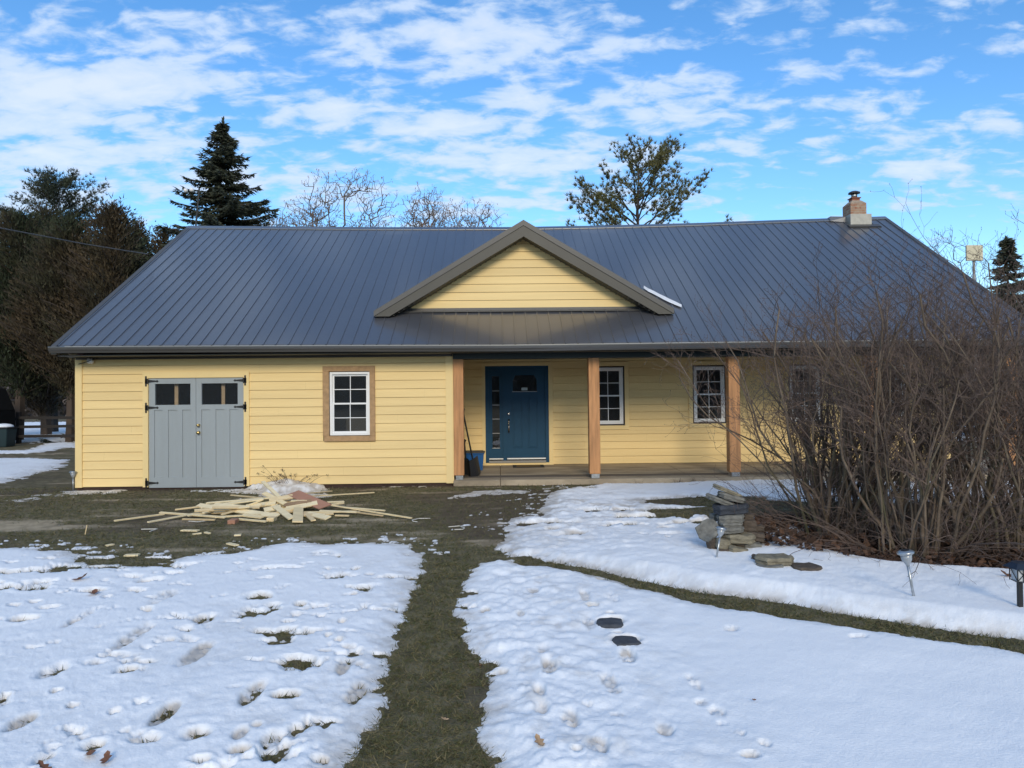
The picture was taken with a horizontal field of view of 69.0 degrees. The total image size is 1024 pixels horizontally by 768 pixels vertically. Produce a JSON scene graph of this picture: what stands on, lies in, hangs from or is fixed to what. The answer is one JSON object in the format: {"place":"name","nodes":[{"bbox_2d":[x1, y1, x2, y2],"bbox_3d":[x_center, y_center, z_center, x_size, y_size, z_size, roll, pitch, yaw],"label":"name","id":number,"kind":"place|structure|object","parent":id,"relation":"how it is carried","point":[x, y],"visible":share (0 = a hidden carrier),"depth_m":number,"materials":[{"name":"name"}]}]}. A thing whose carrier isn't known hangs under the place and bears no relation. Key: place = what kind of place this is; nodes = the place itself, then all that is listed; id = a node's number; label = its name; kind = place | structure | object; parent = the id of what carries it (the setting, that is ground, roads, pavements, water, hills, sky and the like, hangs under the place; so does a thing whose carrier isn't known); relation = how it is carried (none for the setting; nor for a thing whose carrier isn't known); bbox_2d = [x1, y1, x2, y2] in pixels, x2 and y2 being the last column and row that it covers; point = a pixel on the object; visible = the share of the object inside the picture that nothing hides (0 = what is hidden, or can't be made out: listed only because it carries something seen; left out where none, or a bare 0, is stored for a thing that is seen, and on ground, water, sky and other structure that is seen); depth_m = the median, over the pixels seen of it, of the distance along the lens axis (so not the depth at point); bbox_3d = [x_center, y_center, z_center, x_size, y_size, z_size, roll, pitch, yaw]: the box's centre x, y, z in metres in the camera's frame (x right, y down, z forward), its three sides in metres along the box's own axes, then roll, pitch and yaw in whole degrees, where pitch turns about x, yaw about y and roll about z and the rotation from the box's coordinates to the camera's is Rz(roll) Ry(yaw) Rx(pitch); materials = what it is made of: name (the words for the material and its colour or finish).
{"place":"outdoors","nodes":[
{"label":"outdoors","id":0,"kind":"place"},
{"bbox_2d":[0,387,14,426],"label":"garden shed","id":1,"kind":"structure","parent":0,"point":[7,412],"depth_m":28.94,"materials":[{"name":"black"}]},
{"bbox_2d":[0,419,1023,767],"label":"lawn","id":2,"kind":"structure","parent":0,"point":[50,481],"depth_m":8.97,"materials":[{"name":"plant"}]},
{"bbox_2d":[0,211,13,388],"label":"cedar tree","id":3,"kind":"object","parent":2,"relation":"on","point":[3,385],"visible":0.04,"depth_m":33.24,"materials":[{"name":"green plant"}]},
{"bbox_2d":[0,423,18,446],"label":"rubbish bin","id":4,"kind":"object","parent":2,"relation":"on","point":[8,432],"visible":1,"depth_m":27.33,"materials":[{"name":"green plastic"}]},
{"bbox_2d":[0,204,73,440],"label":"cedar tree","id":5,"kind":"object","parent":2,"relation":"on","point":[22,377],"visible":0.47,"depth_m":31.32,"materials":[{"name":"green plant"}]},
{"bbox_2d":[2,201,83,434],"bbox_3d":[-23.120,-3.254,36.772,6.011,11.575,6.055,-1,-1,32],"label":"cedar tree","id":6,"kind":"object","parent":2,"relation":"on","point":[44,405],"visible":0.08,"depth_m":36.44,"materials":[{"name":"green plant"}]},
{"bbox_2d":[0,209,103,441],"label":"cedar tree","id":7,"kind":"object","parent":2,"relation":"on","point":[46,282],"visible":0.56,"depth_m":29.62,"materials":[{"name":"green plant"}]},
{"bbox_2d":[69,471,76,490],"bbox_3d":[-8.153,1.807,13.833,0.130,0.384,0.130,-1,-1,-1],"label":"path light","id":8,"kind":"object","parent":2,"relation":"on","point":[73,473],"visible":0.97,"depth_m":13.82,"materials":[{"name":"metal"}]},
{"bbox_2d":[0,165,152,431],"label":"pine tree","id":9,"kind":"object","parent":2,"relation":"on","point":[48,193],"visible":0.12,"depth_m":38.72,"materials":[{"name":"green plant"}]},
{"bbox_2d":[31,193,152,370],"bbox_3d":[-16.153,-2.641,30.088,5.121,9.961,5.462,-1,-1,-1],"label":"cedar tree","id":10,"kind":"object","parent":2,"relation":"on","point":[110,275],"visible":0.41,"depth_m":29.18,"materials":[{"name":"green plant"}]},
{"bbox_2d":[114,513,164,521],"bbox_3d":[-5.176,1.854,10.358,0.032,0.020,0.693,-1,-1,37],"label":"scrap board","id":11,"kind":"object","parent":2,"relation":"on","point":[139,517],"visible":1,"depth_m":10.33,"materials":[{"name":"brown wood"}]},
{"bbox_2d":[124,216,159,272],"bbox_3d":[-15.870,-2.397,31.866,3.403,9.546,3.286,-1,-1,35],"label":"cedar tree","id":12,"kind":"object","parent":2,"relation":"on","point":[145,233],"visible":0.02,"depth_m":31.63,"materials":[{"name":"green plant"}]},
{"bbox_2d":[38,116,280,442],"bbox_3d":[-13.460,-4.513,32.737,13.110,14.962,12.902,-1,-1,-1],"label":"spruce tree","id":13,"kind":"object","parent":2,"relation":"on","point":[227,207],"visible":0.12,"depth_m":32.73,"materials":[{"name":"green plant"}]},
{"bbox_2d":[145,221,175,257],"bbox_3d":[-16.495,-2.669,35.834,4.622,10.228,5.150,-1,-1,27],"label":"cedar tree","id":14,"kind":"object","parent":2,"relation":"on","point":[162,236],"visible":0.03,"depth_m":35.43,"materials":[{"name":"green plant"}]},
{"bbox_2d":[147,512,201,522],"bbox_3d":[-4.635,1.847,10.409,0.039,0.023,1.039,-1,-1,25],"label":"scrap board","id":15,"kind":"object","parent":2,"relation":"on","point":[171,517],"visible":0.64,"depth_m":10.25,"materials":[{"name":"brown wood"}]},
{"bbox_2d":[159,512,225,517],"bbox_3d":[-4.527,1.850,10.527,1.250,0.025,0.041,-1,-1,24],"label":"scrap board","id":16,"kind":"object","parent":2,"relation":"on","point":[198,515],"visible":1,"depth_m":10.49,"materials":[{"name":"brown wood"}]},
{"bbox_2d":[182,518,215,520],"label":"scrap board","id":17,"kind":"object","parent":2,"relation":"on","point":[198,519],"visible":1,"depth_m":10.11,"materials":[{"name":"brown wood"}]},
{"bbox_2d":[227,518,238,523],"bbox_3d":[-3.734,1.840,9.975,0.100,0.055,0.160,-1,-1,-1],"label":"wood block","id":18,"kind":"object","parent":2,"relation":"on","point":[233,520],"depth_m":9.90,"materials":[{"name":"brown wood"}]},
{"bbox_2d":[197,503,279,516],"bbox_3d":[-3.982,1.826,10.754,1.671,0.098,0.098,-1,-1,30],"label":"scrap board","id":19,"kind":"object","parent":2,"relation":"on","point":[240,511],"visible":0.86,"depth_m":10.63,"materials":[{"name":"brown wood"}]},
{"bbox_2d":[194,508,230,511],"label":"scrap board","id":20,"kind":"object","parent":19,"relation":"on","point":[203,510],"visible":0.79,"depth_m":10.67,"materials":[{"name":"brown wood"}]},
{"bbox_2d":[213,503,245,505],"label":"scrap board","id":21,"kind":"object","parent":19,"relation":"on","point":[221,504],"visible":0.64,"depth_m":10.97,"materials":[{"name":"brown wood"}]},
{"bbox_2d":[201,498,263,507],"bbox_3d":[-4.161,1.774,11.098,0.929,0.142,0.073,-1,-1,-1],"label":"scrap board","id":22,"kind":"object","parent":19,"relation":"on","point":[245,501],"visible":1,"depth_m":11.08,"materials":[{"name":"brown wood"}]},
{"bbox_2d":[212,506,259,508],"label":"scrap board","id":23,"kind":"object","parent":19,"relation":"on","point":[231,507],"visible":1,"depth_m":10.70,"materials":[{"name":"brown wood"}]},
{"bbox_2d":[242,514,263,518],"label":"scrap board","id":24,"kind":"object","parent":2,"relation":"on","point":[253,516],"visible":1,"depth_m":10.32,"materials":[{"name":"brown wood"}]},
{"bbox_2d":[239,518,266,521],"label":"scrap board","id":25,"kind":"object","parent":2,"relation":"on","point":[243,519],"visible":0.93,"depth_m":9.99,"materials":[{"name":"brown wood"}]},
{"bbox_2d":[271,504,292,519],"bbox_3d":[-3.257,1.808,10.559,0.091,0.098,1.012,0,-1,-31],"label":"scrap board","id":26,"kind":"object","parent":2,"relation":"on","point":[282,512],"visible":1,"depth_m":10.51,"materials":[{"name":"brown wood"}]},
{"bbox_2d":[257,465,328,483],"bbox_3d":[-4.081,1.722,13.793,1.150,0.435,1.011,-2,-1,43],"label":"dried plant","id":27,"kind":"object","parent":2,"relation":"on","point":[271,475],"visible":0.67,"depth_m":13.79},
{"bbox_2d":[292,507,302,522],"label":"scrap board","id":28,"kind":"object","parent":2,"relation":"on","point":[298,514],"visible":1,"depth_m":10.25,"materials":[{"name":"brown wood"}]},
{"bbox_2d":[286,501,317,507],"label":"scrap board","id":29,"kind":"object","parent":28,"relation":"on","point":[309,504],"visible":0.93,"depth_m":10.94,"materials":[{"name":"brown wood"}]},
{"bbox_2d":[284,499,311,506],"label":"scrap board","id":30,"kind":"object","parent":29,"relation":"on","point":[295,503],"visible":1,"depth_m":10.99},
{"bbox_2d":[287,490,331,508],"bbox_3d":[-3.021,1.722,11.085,0.744,0.227,0.192,-1,-1,32],"label":"plywood sheet","id":31,"kind":"object","parent":29,"relation":"on","point":[299,495],"visible":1,"depth_m":11.11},
{"bbox_2d":[308,511,330,519],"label":"scrap board","id":32,"kind":"object","parent":2,"relation":"on","point":[320,516],"visible":0.86,"depth_m":10.26,"materials":[{"name":"brown wood"}]},
{"bbox_2d":[312,492,374,496],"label":"scrap board","id":33,"kind":"object","parent":2,"relation":"on","point":[343,494],"visible":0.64,"depth_m":12.36,"materials":[{"name":"brown wood"}]},
{"bbox_2d":[331,505,411,518],"bbox_3d":[-2.006,1.798,10.515,1.605,0.069,0.028,-1,-1,36],"label":"scrap board","id":34,"kind":"object","parent":2,"relation":"on","point":[372,511],"visible":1,"depth_m":10.47,"materials":[{"name":"brown wood"}]},
{"bbox_2d":[0,422,1023,767],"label":"snow","id":35,"kind":"structure","parent":2,"relation":"on","point":[686,684],"depth_m":4.72,"materials":[{"name":"snow"}]},
{"bbox_2d":[38,760,51,767],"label":"dry leaf","id":36,"kind":"object","parent":35,"relation":"on","point":[41,764],"visible":1,"depth_m":3.30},
{"bbox_2d":[100,750,111,762],"bbox_3d":[-1.828,1.685,3.354,0.058,0.019,0.081,-14,19,-13],"label":"dry leaf","id":37,"kind":"object","parent":35,"relation":"on","point":[107,755],"visible":1,"depth_m":3.36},
{"bbox_2d":[534,734,544,745],"bbox_3d":[0.126,1.647,3.437,0.053,0.017,0.074,1,21,-26],"label":"dry leaf","id":38,"kind":"object","parent":35,"relation":"on","point":[539,740],"visible":1,"depth_m":3.44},
{"bbox_2d":[706,537,716,548],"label":"stone","id":39,"kind":"object","parent":35,"relation":"on","point":[711,544],"visible":0.54,"depth_m":7.46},
{"bbox_2d":[695,518,718,541],"bbox_3d":[1.980,1.479,7.527,0.240,0.212,0.053,-39,-38,-1],"label":"stone","id":40,"kind":"object","parent":39,"relation":"on","point":[705,530],"visible":0.92,"depth_m":7.51,"materials":[{"name":"stone"}]},
{"bbox_2d":[744,541,761,547],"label":"stone","id":41,"kind":"object","parent":35,"relation":"on","point":[756,544],"visible":0.38,"depth_m":7.43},
{"bbox_2d":[721,532,755,544],"bbox_3d":[2.266,1.548,7.534,0.366,0.101,0.306,2,-1,-1],"label":"stone","id":42,"kind":"object","parent":41,"relation":"on","point":[748,538],"visible":0.68,"depth_m":7.39,"materials":[{"name":"stone"}]},
{"bbox_2d":[715,526,743,533],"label":"stone","id":43,"kind":"object","parent":42,"relation":"on","point":[736,530],"visible":0.56,"depth_m":7.42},
{"bbox_2d":[717,522,742,527],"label":"stone","id":44,"kind":"object","parent":43,"relation":"on","point":[730,525],"visible":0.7,"depth_m":7.45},
{"bbox_2d":[717,514,744,522],"bbox_3d":[2.217,1.360,7.552,0.264,0.089,0.208,-5,-1,-1],"label":"stone","id":45,"kind":"object","parent":44,"relation":"on","point":[739,518],"visible":0.84,"depth_m":7.47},
{"bbox_2d":[712,501,748,515],"bbox_3d":[2.239,1.274,7.638,0.350,0.108,0.300,-4,-1,-1],"label":"stone","id":46,"kind":"object","parent":45,"relation":"on","point":[721,509],"visible":0.87,"depth_m":7.50,"materials":[{"name":"stone"}]},
{"bbox_2d":[705,493,734,504],"bbox_3d":[2.154,1.206,7.652,0.329,0.059,0.224,21,-1,0],"label":"stone","id":47,"kind":"object","parent":46,"relation":"on","point":[709,496],"visible":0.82,"depth_m":7.55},
{"bbox_2d":[717,491,745,503],"bbox_3d":[2.251,1.165,7.640,0.301,0.069,0.210,15,-1,-1],"label":"stone","id":48,"kind":"object","parent":46,"relation":"on","point":[729,497],"visible":0.94,"depth_m":7.54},
{"bbox_2d":[712,483,742,496],"bbox_3d":[2.214,1.099,7.635,0.323,0.049,0.160,22,-1,0],"label":"stone","id":49,"kind":"object","parent":48,"relation":"on","point":[724,489],"visible":0.9,"depth_m":7.57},
{"bbox_2d":[748,531,764,542],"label":"stone","id":50,"kind":"object","parent":35,"relation":"on","point":[760,536],"visible":0.61,"depth_m":7.55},
{"bbox_2d":[742,519,756,531],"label":"stone","id":51,"kind":"object","parent":50,"relation":"on","point":[749,525],"visible":0.62,"depth_m":7.61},
{"bbox_2d":[744,513,753,519],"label":"stone","id":52,"kind":"object","parent":51,"relation":"on","point":[749,516],"visible":0.68,"depth_m":7.67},
{"bbox_2d":[756,563,783,567],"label":"stone","id":53,"kind":"object","parent":35,"relation":"on","point":[772,566],"visible":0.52,"depth_m":6.62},
{"bbox_2d":[754,553,793,565],"bbox_3d":[2.388,1.595,6.766,0.363,0.077,0.256,0,-1,-1],"label":"stone","id":54,"kind":"object","parent":35,"relation":"on","point":[783,559],"visible":1,"depth_m":6.69,"materials":[{"name":"stone"}]},
{"bbox_2d":[791,562,822,570],"bbox_3d":[2.617,1.638,6.634,0.259,0.057,0.258,-1,-1,-1],"label":"flagstone","id":55,"kind":"object","parent":35,"relation":"on","point":[808,566],"visible":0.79,"depth_m":6.57,"materials":[{"name":"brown stone"}]},
{"bbox_2d":[1003,560,1023,606],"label":"path lantern","id":56,"kind":"object","parent":35,"relation":"on","point":[1016,567],"visible":0.97,"depth_m":5.35,"materials":[{"name":"black metal"}]},
{"bbox_2d":[596,617,622,628],"bbox_3d":[0.693,1.708,5.288,0.195,0.057,0.197,-1,-1,-1],"label":"flagstone","id":57,"kind":"object","parent":2,"relation":"on","point":[612,622],"visible":0.82,"depth_m":5.25,"materials":[{"name":"stone"}]},
{"bbox_2d":[612,636,640,645],"bbox_3d":[0.750,1.701,4.883,0.183,0.055,0.177,-1,-1,-1],"label":"flagstone","id":58,"kind":"object","parent":2,"relation":"on","point":[624,640],"visible":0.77,"depth_m":4.86,"materials":[{"name":"stone"}]},
{"bbox_2d":[565,133,733,225],"bbox_3d":[5.892,-4.633,34.108,8.230,13.623,7.826,0,-1,-29],"label":"pine tree","id":59,"kind":"object","parent":2,"relation":"on","point":[664,152],"visible":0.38,"depth_m":33.35,"materials":[{"name":"green plant"}]},
{"bbox_2d":[716,526,726,556],"bbox_3d":[1.997,1.531,7.092,0.105,0.358,0.105,-1,-1,43],"label":"path light","id":60,"kind":"object","parent":2,"relation":"on","point":[721,530],"visible":0.99,"depth_m":7.08,"materials":[{"name":"metal"}]},
{"bbox_2d":[647,244,1015,560],"bbox_3d":[3.580,0.411,8.594,4.236,3.846,3.796,-1,-1,-1],"label":"bare shrub","id":61,"kind":"object","parent":2,"relation":"on","point":[820,496],"visible":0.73,"depth_m":8.31,"materials":[{"name":"brown plant"}]},
{"bbox_2d":[663,210,1018,522],"bbox_3d":[4.044,0.145,9.739,4.696,4.399,4.083,-1,-1,-1],"label":"bare shrub","id":62,"kind":"object","parent":2,"relation":"on","point":[823,437],"visible":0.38,"depth_m":9.29,"materials":[{"name":"brown plant"}]},
{"bbox_2d":[701,229,1023,583],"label":"bare shrub","id":63,"kind":"object","parent":2,"relation":"on","point":[926,487],"visible":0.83,"depth_m":7.33,"materials":[{"name":"brown plant"}]},
{"bbox_2d":[753,511,1023,568],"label":"leaf litter","id":64,"kind":"object","parent":2,"relation":"on","point":[811,539],"visible":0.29,"depth_m":7.48,"materials":[{"name":"plant"}]},
{"bbox_2d":[896,549,914,595],"bbox_3d":[3.017,1.476,5.704,0.124,0.420,0.124,-1,-1,39],"label":"path light","id":65,"kind":"object","parent":2,"relation":"on","point":[906,556],"visible":0.97,"depth_m":5.69,"materials":[{"name":"metal"}]},
{"bbox_2d":[836,230,1023,584],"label":"bare shrub","id":66,"kind":"object","parent":2,"relation":"on","point":[1017,517],"visible":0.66,"depth_m":7.39,"materials":[{"name":"brown plant"}]},
{"bbox_2d":[852,233,1023,518],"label":"bare shrub","id":67,"kind":"object","parent":2,"relation":"on","point":[979,485],"visible":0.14,"depth_m":9.57,"materials":[{"name":"brown plant"}]},
{"bbox_2d":[870,183,1023,531],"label":"bare shrub","id":68,"kind":"object","parent":2,"relation":"on","point":[990,311],"visible":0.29,"depth_m":8.25,"materials":[{"name":"brown plant"}]},
{"bbox_2d":[954,235,1023,433],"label":"spruce tree","id":69,"kind":"object","parent":2,"relation":"on","point":[1005,242],"visible":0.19,"depth_m":27.37,"materials":[{"name":"green plant"}]},
{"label":"stone","id":70,"kind":"object","parent":2,"relation":"on","visible":0},
{"bbox_2d":[728,544,747,551],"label":"stone","id":71,"kind":"object","parent":70,"relation":"on","point":[733,548],"visible":0.6,"depth_m":7.31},
{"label":"stone","id":72,"kind":"object","parent":70,"relation":"on","visible":0},
{"bbox_2d":[715,537,730,548],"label":"stone","id":73,"kind":"object","parent":72,"relation":"on","point":[725,543],"visible":0.84,"depth_m":7.37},
{"bbox_2d":[0,0,1023,293],"label":"sky","id":74,"kind":"structure","parent":0,"point":[794,107],"materials":[{"name":"blue"}]},
{"label":"ground","id":75,"kind":"structure","parent":0,"visible":0},
{"bbox_2d":[15,412,74,443],"bbox_3d":[-19.651,1.791,29.645,15.740,1.350,0.195,-1,-1,-1],"label":"rail fence","id":76,"kind":"object","parent":75,"relation":"on","point":[19,417],"visible":0.24,"depth_m":29.57,"materials":[{"name":"black wood"}]},
{"bbox_2d":[183,188,199,225],"bbox_3d":[-11.111,-2.201,25.398,0.913,9.016,0.208,-1,-1,-1],"label":"lamp pole","id":77,"kind":"object","parent":75,"relation":"on","point":[185,190],"visible":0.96,"depth_m":25.52,"materials":[{"name":"black metal"}]},
{"bbox_2d":[245,206,293,225],"bbox_3d":[-12.848,-3.485,39.785,3.495,12.109,3.603,-1,-1,-1],"label":"bare tree","id":78,"kind":"object","parent":75,"relation":"on","point":[276,224],"visible":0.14,"depth_m":39.78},
{"bbox_2d":[279,200,341,226],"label":"bare tree","id":79,"kind":"object","parent":75,"relation":"on","point":[310,223],"visible":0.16,"depth_m":44.38,"materials":[{"name":"plant"}]},
{"bbox_2d":[288,169,398,226],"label":"bare tree","id":80,"kind":"object","parent":75,"relation":"on","point":[348,195],"visible":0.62,"depth_m":41.61,"materials":[{"name":"plant"}]},
{"bbox_2d":[393,182,453,226],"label":"bare tree","id":81,"kind":"object","parent":75,"relation":"on","point":[432,214],"visible":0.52,"depth_m":43.70,"materials":[{"name":"plant"}]},
{"bbox_2d":[438,198,507,226],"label":"bare tree","id":82,"kind":"object","parent":75,"relation":"on","point":[468,221],"visible":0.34,"depth_m":45.79,"materials":[{"name":"plant"}]},
{"bbox_2d":[2,378,963,415],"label":"distant woods","id":83,"kind":"object","parent":75,"relation":"on","point":[27,413],"depth_m":85.87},
{"bbox_2d":[48,191,1023,489],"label":"house","id":84,"kind":"structure","parent":75,"relation":"on","point":[220,357],"depth_m":14.85,"materials":[{"name":"yellow"}]},
{"bbox_2d":[0,228,147,254],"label":"overhead cable","id":85,"kind":"object","parent":84,"relation":"attached to","point":[71,241],"visible":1,"depth_m":14.96,"materials":[{"name":"grey plastic"}]},
{"bbox_2d":[145,376,195,487],"bbox_3d":[-6.384,0.897,13.940,0.933,2.092,0.085,-1,-1,-1],"label":"garage door","id":86,"kind":"structure","parent":84,"relation":"in","point":[172,428],"depth_m":13.94,"materials":[{"name":"grey paint"}]},
{"bbox_2d":[196,375,246,486],"bbox_3d":[-5.439,0.887,13.942,0.946,2.092,0.110,-1,-1,-1],"label":"garage door","id":87,"kind":"structure","parent":84,"relation":"in","point":[219,427],"depth_m":13.96,"materials":[{"name":"grey paint"}]},
{"bbox_2d":[330,372,369,435],"bbox_3d":[-3.045,0.369,14.022,0.753,1.190,0.080,-1,-1,-1],"label":"window","id":88,"kind":"structure","parent":84,"relation":"in","point":[332,374],"depth_m":14.00,"materials":[{"name":"white plastic"}]},
{"bbox_2d":[464,439,470,476],"bbox_3d":[-0.878,1.422,14.330,0.152,0.763,0.352,-1,-1,-1],"label":"snow shovel","id":89,"kind":"object","parent":84,"relation":"on","point":[467,467],"visible":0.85,"depth_m":14.37,"materials":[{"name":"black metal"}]},
{"bbox_2d":[464,409,480,476],"bbox_3d":[-0.791,1.148,14.368,0.062,1.362,0.633,-1,-1,36],"label":"snow shovel","id":90,"kind":"object","parent":84,"relation":"on","point":[474,465],"visible":0.91,"depth_m":14.39,"materials":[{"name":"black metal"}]},
{"bbox_2d":[466,450,484,469],"bbox_3d":[-0.778,1.589,15.515,0.430,0.398,0.376,-1,-1,-1],"label":"storage bin","id":91,"kind":"object","parent":84,"relation":"on","point":[479,453],"visible":0.54,"depth_m":15.36,"materials":[{"name":"blue plastic"}]},
{"bbox_2d":[506,370,545,457],"bbox_3d":[0.308,0.658,16.421,0.861,1.937,0.103,-1,-1,-1],"label":"front door","id":92,"kind":"structure","parent":84,"relation":"in","point":[525,410],"depth_m":16.42,"materials":[{"name":"blue paint"}]},
{"bbox_2d":[513,465,543,467],"bbox_3d":[0.353,1.768,16.055,0.671,0.025,0.450,-1,-1,-1],"label":"doormat","id":93,"kind":"object","parent":84,"relation":"on","point":[524,466],"visible":1,"depth_m":15.93,"materials":[{"name":"black rubber"}]},
{"bbox_2d":[599,367,622,423],"bbox_3d":[2.124,0.261,16.475,0.660,1.250,0.080,-1,-1,-1],"label":"window","id":94,"kind":"structure","parent":84,"relation":"in","point":[620,369],"depth_m":16.46,"materials":[{"name":"white plastic"}]},
{"bbox_2d":[644,286,681,306],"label":"roof snow","id":95,"kind":"structure","parent":84,"relation":"on","point":[662,296],"depth_m":15.29,"materials":[{"name":"snow"}]},
{"bbox_2d":[693,366,724,421],"bbox_3d":[4.364,0.228,16.510,0.690,1.230,0.080,-1,-1,-1],"label":"window","id":96,"kind":"structure","parent":84,"relation":"in","point":[720,368],"depth_m":16.49,"materials":[{"name":"white plastic"}]},
{"bbox_2d":[790,365,819,420],"bbox_3d":[6.493,0.206,16.544,0.680,1.230,0.080,-1,-1,-1],"label":"window","id":97,"kind":"structure","parent":84,"relation":"in","point":[813,365],"depth_m":16.53,"materials":[{"name":"white plastic"}]},
{"bbox_2d":[912,227,976,276],"bbox_3d":[17.592,-2.159,30.229,2.722,8.493,2.776,-1,-1,20],"label":"bare tree","id":98,"kind":"object","parent":75,"relation":"on","point":[948,243],"visible":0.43,"depth_m":30.17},
{"bbox_2d":[965,245,982,418],"bbox_3d":[15.750,-1.349,25.317,0.564,6.742,0.165,-1,-1,-1],"label":"pole panel","id":99,"kind":"object","parent":75,"relation":"on","point":[971,248],"visible":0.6,"depth_m":25.29,"materials":[{"name":"grey"}]},
{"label":"scrap board","id":100,"kind":"object","parent":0,"visible":0},
{"bbox_2d":[206,497,270,503],"bbox_3d":[-4.120,1.753,11.215,1.040,0.114,0.044,-1,-1,9],"label":"scrap board","id":101,"kind":"object","parent":100,"relation":"on","point":[233,500],"visible":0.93,"depth_m":11.22,"materials":[{"name":"brown wood"}]},
{"bbox_2d":[246,500,275,506],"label":"scrap board","id":102,"kind":"object","parent":100,"relation":"on","point":[268,503],"visible":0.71,"depth_m":10.98,"materials":[{"name":"brown wood"}]},
{"bbox_2d":[260,499,295,505],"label":"scrap board","id":103,"kind":"object","parent":102,"relation":"on","point":[287,501],"visible":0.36,"depth_m":11.12,"materials":[{"name":"brown wood"}]},
{"bbox_2d":[262,492,286,504],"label":"scrap board","id":104,"kind":"object","parent":103,"relation":"on","point":[281,502],"visible":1,"depth_m":11.16,"materials":[{"name":"brown wood"}]},
{"bbox_2d":[269,494,292,501],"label":"scrap board","id":105,"kind":"object","parent":103,"relation":"on","point":[284,497],"visible":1,"depth_m":11.10,"materials":[{"name":"brown wood"}]},
{"bbox_2d":[261,481,279,497],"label":"scrap board","id":106,"kind":"object","parent":105,"relation":"on","point":[269,488],"visible":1,"depth_m":11.42,"materials":[{"name":"brown wood"}]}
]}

